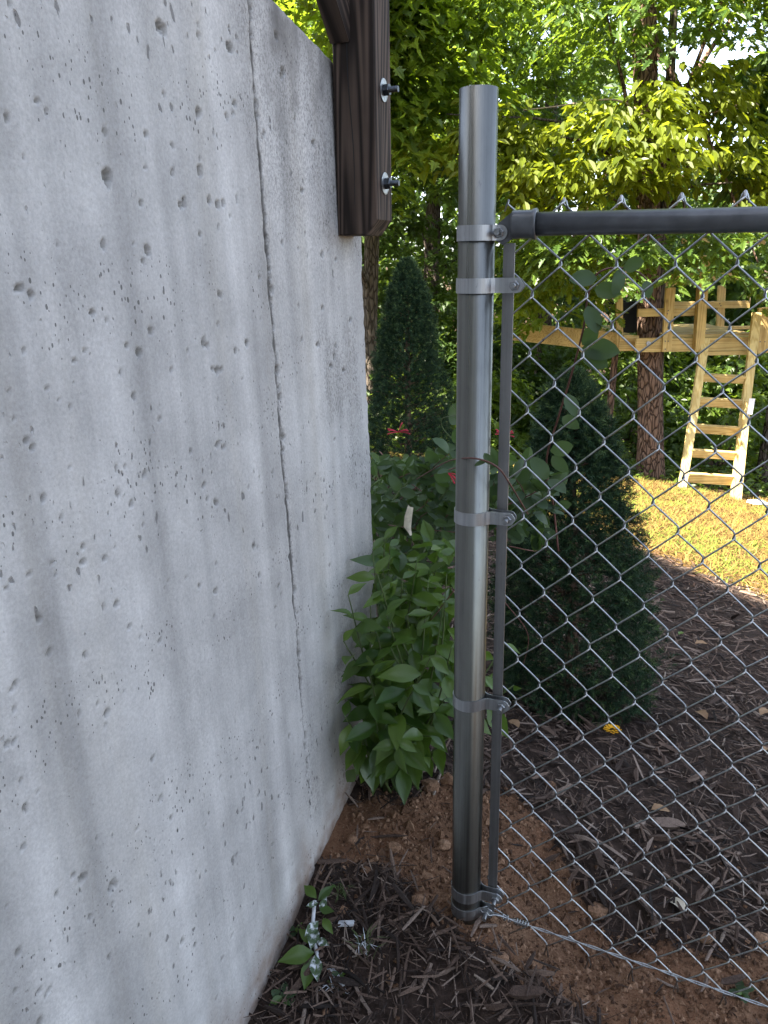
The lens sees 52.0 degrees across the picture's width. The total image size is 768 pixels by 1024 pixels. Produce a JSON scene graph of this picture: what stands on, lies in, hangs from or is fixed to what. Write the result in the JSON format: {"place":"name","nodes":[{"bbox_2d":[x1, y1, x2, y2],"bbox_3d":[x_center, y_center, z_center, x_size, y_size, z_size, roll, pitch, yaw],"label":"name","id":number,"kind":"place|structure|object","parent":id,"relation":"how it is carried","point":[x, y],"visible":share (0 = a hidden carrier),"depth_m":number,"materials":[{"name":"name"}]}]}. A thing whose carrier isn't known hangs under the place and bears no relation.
{"place":"outdoors","nodes":[
{"label":"outdoors","id":0,"kind":"place"},
{"bbox_2d":[248,267,767,1023],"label":"ground","id":1,"kind":"structure","parent":0,"point":[446,995],"depth_m":1.67,"materials":[{"name":"soil"}]},
{"bbox_2d":[0,0,376,1023],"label":"concrete wall","id":2,"kind":"structure","parent":1,"relation":"on","point":[186,538],"depth_m":1.06,"materials":[{"name":"grey concrete"}]},
{"bbox_2d":[316,0,399,235],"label":"deck post","id":3,"kind":"object","parent":2,"relation":"attached to","point":[358,33],"visible":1,"depth_m":1.43,"materials":[{"name":"brown wood"}]},
{"bbox_2d":[269,983,296,1005],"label":"weed","id":4,"kind":"object","parent":1,"relation":"on","point":[277,997],"visible":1,"depth_m":1.40,"materials":[{"name":"green plant"}]},
{"bbox_2d":[274,0,292,4],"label":"maple tree","id":5,"kind":"object","parent":1,"relation":"on","point":[281,2],"depth_m":7.32,"materials":[{"name":"green plant"}]},
{"bbox_2d":[289,922,304,937],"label":"weed","id":6,"kind":"object","parent":1,"relation":"on","point":[292,934],"visible":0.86,"depth_m":1.51,"materials":[{"name":"green plant"}]},
{"bbox_2d":[278,885,334,989],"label":"painted weed","id":7,"kind":"object","parent":1,"relation":"on","point":[298,954],"visible":1,"depth_m":1.46,"materials":[{"name":"green plant"}]},
{"bbox_2d":[320,973,347,993],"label":"grass tuft","id":8,"kind":"object","parent":1,"relation":"on","point":[332,986],"visible":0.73,"depth_m":1.43,"materials":[{"name":"grey plant"}]},
{"bbox_2d":[332,971,344,976],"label":"weed","id":9,"kind":"object","parent":1,"relation":"on","point":[336,973],"visible":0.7,"depth_m":1.44,"materials":[{"name":"green plant"}]},
{"bbox_2d":[330,880,354,899],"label":"grass tuft","id":10,"kind":"object","parent":1,"relation":"on","point":[343,892],"visible":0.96,"depth_m":1.56,"materials":[{"name":"green plant"}]},
{"bbox_2d":[338,920,353,926],"bbox_3d":[-0.072,0.781,1.495,0.031,0.010,0.011,2,18,9],"label":"painted chip","id":11,"kind":"object","parent":1,"relation":"on","point":[349,922],"visible":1,"depth_m":1.49,"materials":[{"name":"white paint"}]},
{"bbox_2d":[346,834,357,845],"bbox_3d":[-0.066,0.696,1.667,0.026,0.021,0.024,6,19,20],"label":"soil clod","id":12,"kind":"object","parent":1,"relation":"on","point":[351,839],"visible":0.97,"depth_m":1.66,"materials":[{"name":"brown soil"}]},
{"bbox_2d":[360,823,369,829],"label":"soil clod","id":13,"kind":"object","parent":1,"relation":"on","point":[365,826],"visible":1,"depth_m":1.69,"materials":[{"name":"brown soil"}]},
{"bbox_2d":[347,925,388,959],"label":"grass tuft","id":14,"kind":"object","parent":1,"relation":"on","point":[364,943],"visible":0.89,"depth_m":1.47,"materials":[{"name":"grey plant"}]},
{"bbox_2d":[370,834,407,837],"bbox_3d":[0.010,0.688,1.672,0.084,0.005,0.007,-4,26,8],"label":"wood chip","id":15,"kind":"object","parent":1,"relation":"on","point":[388,835],"visible":1,"depth_m":1.67,"materials":[{"name":"brown wood"}]},
{"bbox_2d":[385,841,400,852],"bbox_3d":[0.021,0.706,1.659,0.029,0.022,0.029,-10,20,-26],"label":"soil clod","id":16,"kind":"object","parent":1,"relation":"on","point":[393,846],"visible":0.89,"depth_m":1.65,"materials":[{"name":"brown soil"}]},
{"bbox_2d":[273,0,532,337],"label":"dark oak","id":17,"kind":"object","parent":1,"relation":"on","point":[412,230],"visible":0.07,"depth_m":10.66,"materials":[{"name":"green plant"}]},
{"bbox_2d":[369,347,436,441],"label":"understorey bush","id":18,"kind":"object","parent":1,"relation":"on","point":[399,388],"visible":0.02,"depth_m":9.54,"materials":[{"name":"green plant"}]},
{"bbox_2d":[366,256,456,539],"bbox_3d":[0.133,-0.576,4.211,0.601,1.534,0.595,-17,24,-41],"label":"dwarf spruce","id":19,"kind":"object","parent":1,"relation":"on","point":[404,288],"visible":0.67,"depth_m":4.04,"materials":[{"name":"green plant"}]},
{"bbox_2d":[276,866,556,1019],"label":"scattered crumbs","id":20,"kind":"object","parent":1,"relation":"on","point":[368,870],"visible":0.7,"depth_m":1.46,"materials":[{"name":"soil"}]},
{"bbox_2d":[411,894,425,905],"bbox_3d":[0.069,0.762,1.549,0.030,0.022,0.028,6,19,20],"label":"soil clod","id":21,"kind":"object","parent":1,"relation":"on","point":[420,897],"visible":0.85,"depth_m":1.54,"materials":[{"name":"brown soil"}]},
{"bbox_2d":[272,0,569,437],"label":"maple tree","id":22,"kind":"object","parent":1,"relation":"on","point":[419,102],"visible":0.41,"depth_m":6.65,"materials":[{"name":"green plant"}]},
{"bbox_2d":[330,520,521,804],"bbox_3d":[0.094,0.332,1.706,0.401,0.626,0.472,6,19,20],"label":"leafy shrub","id":23,"kind":"object","parent":1,"relation":"on","point":[401,711],"visible":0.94,"depth_m":1.62,"materials":[{"name":"green plant"}]},
{"bbox_2d":[423,872,433,881],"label":"soil clod","id":24,"kind":"object","parent":1,"relation":"on","point":[428,876],"visible":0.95,"depth_m":1.60,"materials":[{"name":"brown soil"}]},
{"bbox_2d":[421,778,439,792],"bbox_3d":[0.106,0.631,1.806,0.046,0.032,0.040,6,19,20],"label":"soil clod","id":25,"kind":"object","parent":1,"relation":"on","point":[431,785],"visible":0.98,"depth_m":1.80,"materials":[{"name":"brown soil"}]},
{"bbox_2d":[367,374,498,452],"bbox_3d":[0.406,-1.083,9.039,1.987,1.128,1.491,-5,18,-12],"label":"understorey bush","id":26,"kind":"object","parent":1,"relation":"on","point":[495,424],"visible":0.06,"depth_m":8.72,"materials":[{"name":"green plant"}]},
{"bbox_2d":[377,282,499,415],"bbox_3d":[0.381,-2.124,11.252,2.648,2.252,2.170,6,19,20],"label":"understorey bush","id":27,"kind":"object","parent":1,"relation":"on","point":[441,301],"visible":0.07,"depth_m":10.99,"materials":[{"name":"green plant"}]},
{"bbox_2d":[438,839,450,850],"bbox_3d":[0.129,0.711,1.678,0.028,0.022,0.028,6,19,20],"label":"soil clod","id":28,"kind":"object","parent":1,"relation":"on","point":[444,845],"visible":1,"depth_m":1.67,"materials":[{"name":"brown soil"}]},
{"bbox_2d":[439,772,452,785],"bbox_3d":[0.147,0.619,1.827,0.038,0.028,0.036,-4,18,-10],"label":"soil clod","id":29,"kind":"object","parent":1,"relation":"on","point":[447,779],"visible":0.83,"depth_m":1.82,"materials":[{"name":"brown soil"}]},
{"bbox_2d":[290,0,628,210],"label":"oak tree","id":30,"kind":"object","parent":1,"relation":"on","point":[559,84],"visible":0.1,"depth_m":8.74,"materials":[{"name":"green plant"}]},
{"bbox_2d":[378,56,568,404],"bbox_3d":[1.647,-7.034,13.634,8.100,11.121,5.200,6,19,20],"label":"forest tree","id":31,"kind":"object","parent":1,"relation":"on","point":[434,267],"visible":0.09,"depth_m":14.50,"materials":[{"name":"green plant"}]},
{"bbox_2d":[404,314,559,432],"bbox_3d":[1.429,-1.803,11.096,1.876,2.095,2.633,33,38,60],"label":"understorey bush","id":32,"kind":"object","parent":1,"relation":"on","point":[538,379],"visible":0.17,"depth_m":10.88,"materials":[{"name":"green plant"}]},
{"bbox_2d":[417,368,558,458],"bbox_3d":[1.251,-1.221,9.665,2.176,1.076,1.605,6,19,20],"label":"understorey bush","id":33,"kind":"object","parent":1,"relation":"on","point":[521,411],"visible":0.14,"depth_m":9.42,"materials":[{"name":"green plant"}]},
{"bbox_2d":[491,951,508,966],"bbox_3d":[0.209,0.811,1.427,0.035,0.024,0.029,6,19,20],"label":"soil clod","id":34,"kind":"object","parent":1,"relation":"on","point":[503,957],"visible":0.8,"depth_m":1.42,"materials":[{"name":"brown soil"}]},
{"bbox_2d":[244,608,767,1023],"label":"mulch chips","id":35,"kind":"object","parent":1,"relation":"on","point":[401,918],"visible":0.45,"depth_m":1.59,"materials":[{"name":"brown wood"}]},
{"bbox_2d":[603,724,621,733],"bbox_3d":[0.612,0.580,2.108,0.048,0.008,0.047,6,19,20],"label":"yellow blossom","id":36,"kind":"object","parent":35,"relation":"on","point":[609,727],"visible":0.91,"depth_m":2.11,"materials":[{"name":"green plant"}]},
{"bbox_2d":[759,707,767,714],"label":"fallen leaf","id":37,"kind":"object","parent":35,"relation":"on","point":[762,710],"visible":0.96,"depth_m":2.38,"materials":[{"name":"beige plant"}]},
{"bbox_2d":[508,719,519,727],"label":"fallen leaf","id":38,"kind":"object","parent":1,"relation":"on","point":[516,722],"visible":1,"depth_m":2.12,"materials":[{"name":"beige plant"}]},
{"bbox_2d":[283,614,767,1023],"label":"mulch chunks","id":39,"kind":"object","parent":1,"relation":"on","point":[358,982],"visible":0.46,"depth_m":1.63,"materials":[{"name":"brown wood"}]},
{"bbox_2d":[508,985,544,999],"bbox_3d":[0.246,0.831,1.365,0.065,0.012,0.021,-5,26,5],"label":"wood chip","id":40,"kind":"object","parent":1,"relation":"on","point":[517,991],"visible":1,"depth_m":1.36,"materials":[{"name":"brown wood"}]},
{"bbox_2d":[315,4,767,435],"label":"tree","id":41,"kind":"object","parent":1,"relation":"on","point":[735,291],"visible":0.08,"depth_m":16.63,"materials":[{"name":"green plant"}]},
{"bbox_2d":[491,344,593,430],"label":"understorey bush","id":42,"kind":"object","parent":1,"relation":"on","point":[558,358],"visible":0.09,"depth_m":11.61,"materials":[{"name":"green plant"}]},
{"bbox_2d":[545,781,555,788],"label":"soil clod","id":43,"kind":"object","parent":1,"relation":"on","point":[553,784],"visible":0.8,"depth_m":1.89,"materials":[{"name":"brown soil"}]},
{"bbox_2d":[336,791,767,1023],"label":"stray chips","id":44,"kind":"object","parent":1,"relation":"on","point":[662,981],"visible":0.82,"depth_m":1.61,"materials":[{"name":"brown wood"}]},
{"bbox_2d":[392,0,720,373],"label":"forest tree","id":45,"kind":"object","parent":1,"relation":"on","point":[559,301],"visible":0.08,"depth_m":12.24,"materials":[{"name":"green plant"}]},
{"bbox_2d":[349,804,766,1022],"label":"soil lumps","id":46,"kind":"object","parent":1,"relation":"on","point":[565,919],"visible":0.74,"depth_m":1.64,"materials":[{"name":"brown soil"}]},
{"bbox_2d":[491,397,636,453],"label":"understorey bush","id":47,"kind":"object","parent":1,"relation":"on","point":[523,422],"visible":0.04,"depth_m":9.47,"materials":[{"name":"green plant"}]},
{"bbox_2d":[373,496,767,667],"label":"mulch chips","id":48,"kind":"object","parent":1,"relation":"on","point":[721,622],"visible":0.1,"depth_m":3.36,"materials":[{"name":"brown wood"}]},
{"bbox_2d":[695,640,706,643],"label":"fallen leaf","id":49,"kind":"object","parent":48,"relation":"on","point":[700,641],"visible":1,"depth_m":2.90,"materials":[{"name":"beige plant"}]},
{"bbox_2d":[493,197,668,433],"bbox_3d":[1.842,-1.736,8.097,1.979,2.834,1.698,6,19,20],"label":"sapling","id":50,"kind":"object","parent":1,"relation":"on","point":[533,308],"visible":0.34,"depth_m":7.72,"materials":[{"name":"green plant"}]},
{"bbox_2d":[486,364,680,731],"bbox_3d":[0.553,0.107,2.240,0.535,1.050,0.550,-11,20,-28],"label":"dwarf spruce","id":51,"kind":"object","parent":1,"relation":"on","point":[598,472],"visible":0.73,"depth_m":2.14,"materials":[{"name":"green plant"}]},
{"bbox_2d":[415,0,767,442],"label":"chestnut oak","id":52,"kind":"object","parent":1,"relation":"on","point":[522,167],"visible":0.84,"depth_m":6.52,"materials":[{"name":"green plant"}]},
{"bbox_2d":[523,98,758,198],"bbox_3d":[2.208,-3.147,6.827,2.032,0.812,0.111,-1,18,0],"label":"bare bough","id":53,"kind":"object","parent":52,"relation":"attached to","point":[621,101],"visible":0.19,"depth_m":6.74,"materials":[{"name":"brown wood"}]},
{"bbox_2d":[415,431,767,497],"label":"wood edge weeds","id":54,"kind":"object","parent":1,"relation":"on","point":[760,488],"visible":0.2,"depth_m":8.45,"materials":[{"name":"green plant"}]},
{"bbox_2d":[589,842,605,869],"bbox_3d":[0.449,0.721,1.654,0.017,0.008,0.094,-10,12,1],"label":"wood chip","id":55,"kind":"object","parent":1,"relation":"on","point":[599,857],"visible":0.92,"depth_m":1.64,"materials":[{"name":"brown wood"}]},
{"bbox_2d":[588,901,607,919],"bbox_3d":[0.431,0.805,1.587,0.040,0.028,0.034,6,19,20],"label":"soil clod","id":56,"kind":"object","parent":1,"relation":"on","point":[595,911],"visible":0.91,"depth_m":1.58,"materials":[{"name":"brown soil"}]},
{"bbox_2d":[436,0,767,479],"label":"oak tree","id":57,"kind":"object","parent":1,"relation":"on","point":[641,44],"visible":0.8,"depth_m":6.83,"materials":[{"name":"green plant"}]},
{"bbox_2d":[513,238,767,354],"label":"tree house","id":58,"kind":"structure","parent":57,"relation":"attached to","point":[699,330],"depth_m":7.67,"materials":[{"name":"wood"}]},
{"bbox_2d":[604,300,636,332],"bbox_3d":[2.486,-2.047,8.243,0.336,0.333,0.155,-1,18,0],"label":"dark sheet","id":59,"kind":"object","parent":58,"relation":"on","point":[630,318],"visible":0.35,"depth_m":8.17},
{"bbox_2d":[451,85,767,1019],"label":"chain link fence","id":60,"kind":"object","parent":1,"relation":"on","point":[479,233],"visible":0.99,"depth_m":1.22,"materials":[{"name":"metal"}]},
{"bbox_2d":[370,256,652,664],"bbox_3d":[0.195,-0.058,1.867,0.464,1.037,1.283,-6,18,-14],"label":"honeysuckle vine","id":61,"kind":"object","parent":60,"relation":"attached to","point":[425,487],"visible":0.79,"depth_m":1.79,"materials":[{"name":"green plant"}]},
{"bbox_2d":[404,505,412,535],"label":"withered leaf","id":62,"kind":"object","parent":61,"relation":"hanging from","point":[408,519],"visible":1,"depth_m":1.76,"materials":[{"name":"beige plant"}]},
{"bbox_2d":[633,820,645,828],"bbox_3d":[0.564,0.691,1.742,0.037,0.008,0.015,-15,30,-22],"label":"wood chip","id":63,"kind":"object","parent":1,"relation":"on","point":[637,826],"visible":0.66,"depth_m":1.74,"materials":[{"name":"wood"}]},
{"bbox_2d":[563,316,717,459],"bbox_3d":[3.253,-1.669,10.550,2.419,1.983,2.024,6,19,20],"label":"understorey bush","id":64,"kind":"object","parent":1,"relation":"on","point":[628,372],"visible":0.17,"depth_m":10.25,"materials":[{"name":"green plant"}]},
{"bbox_2d":[601,383,708,467],"bbox_3d":[2.857,-0.946,9.333,1.952,1.082,1.412,-1,18,1],"label":"understorey bush","id":65,"kind":"object","parent":1,"relation":"on","point":[632,403],"visible":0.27,"depth_m":9.04,"materials":[{"name":"green plant"}]},
{"bbox_2d":[548,517,767,627],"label":"dry mulch chips","id":66,"kind":"object","parent":1,"relation":"on","point":[702,576],"visible":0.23,"depth_m":3.91,"materials":[{"name":"brown wood"}]},
{"bbox_2d":[651,803,668,811],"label":"fallen leaf","id":67,"kind":"object","parent":1,"relation":"on","point":[655,806],"visible":0.85,"depth_m":1.80,"materials":[{"name":"beige plant"}]},
{"bbox_2d":[651,817,685,829],"bbox_3d":[0.633,0.693,1.753,0.073,0.010,0.032,-2,25,16],"label":"wood chip","id":68,"kind":"object","parent":1,"relation":"on","point":[669,823],"visible":0.9,"depth_m":1.75,"materials":[{"name":"grey wood"}]},
{"bbox_2d":[667,897,685,909],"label":"fallen leaf","id":69,"kind":"object","parent":1,"relation":"on","point":[681,903],"visible":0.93,"depth_m":1.58,"materials":[{"name":"beige plant"}]},
{"bbox_2d":[629,406,767,488],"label":"understorey bush","id":70,"kind":"object","parent":1,"relation":"on","point":[730,420],"visible":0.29,"depth_m":8.94,"materials":[{"name":"green plant"}]},
{"bbox_2d":[695,710,707,718],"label":"fallen leaf","id":71,"kind":"object","parent":1,"relation":"on","point":[704,713],"visible":1,"depth_m":2.30,"materials":[{"name":"beige plant"}]},
{"bbox_2d":[637,352,767,466],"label":"understorey bush","id":72,"kind":"object","parent":1,"relation":"on","point":[741,363],"visible":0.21,"depth_m":10.27,"materials":[{"name":"green plant"}]},
{"bbox_2d":[671,20,767,483],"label":"hickory tree","id":73,"kind":"object","parent":1,"relation":"on","point":[760,67],"visible":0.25,"depth_m":7.42,"materials":[{"name":"green plant"}]},
{"bbox_2d":[678,312,761,499],"bbox_3d":[3.230,-0.965,7.585,0.766,1.830,0.479,-1,18,0],"label":"ladder","id":74,"kind":"object","parent":1,"relation":"on","point":[745,402],"visible":0.73,"depth_m":7.61,"materials":[{"name":"beige wood"}]},
{"bbox_2d":[678,127,767,380],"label":"forest tree","id":75,"kind":"object","parent":1,"relation":"on","point":[710,194],"visible":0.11,"depth_m":12.14,"materials":[{"name":"green plant"}]},
{"bbox_2d":[720,974,746,984],"bbox_3d":[0.631,0.845,1.422,0.055,0.008,0.013,-9,27,-6],"label":"wood chip","id":76,"kind":"object","parent":1,"relation":"on","point":[733,979],"visible":0.92,"depth_m":1.42,"materials":[{"name":"brown wood"}]},
{"bbox_2d":[728,981,754,1002],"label":"weed","id":77,"kind":"object","parent":1,"relation":"on","point":[744,993],"visible":0.69,"depth_m":1.42,"materials":[{"name":"green plant"}]},
{"bbox_2d":[754,931,767,949],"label":"soil clod","id":78,"kind":"object","parent":1,"relation":"on","point":[761,937],"visible":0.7,"depth_m":1.50,"materials":[{"name":"brown soil"}]},
{"bbox_2d":[310,0,767,264],"label":"sky","id":79,"kind":"structure","parent":0,"point":[723,55],"materials":[{"name":"white"}]},
{"bbox_2d":[389,451,767,599],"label":"lawn grass","id":80,"kind":"structure","parent":0,"point":[739,505],"depth_m":5.47,"materials":[{"name":"yellow plant"}]},
{"bbox_2d":[747,500,767,504],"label":"white wrapper","id":81,"kind":"object","parent":80,"relation":"on","point":[758,502],"visible":0.9,"depth_m":7.43,"materials":[{"name":"plastic"}]}
]}

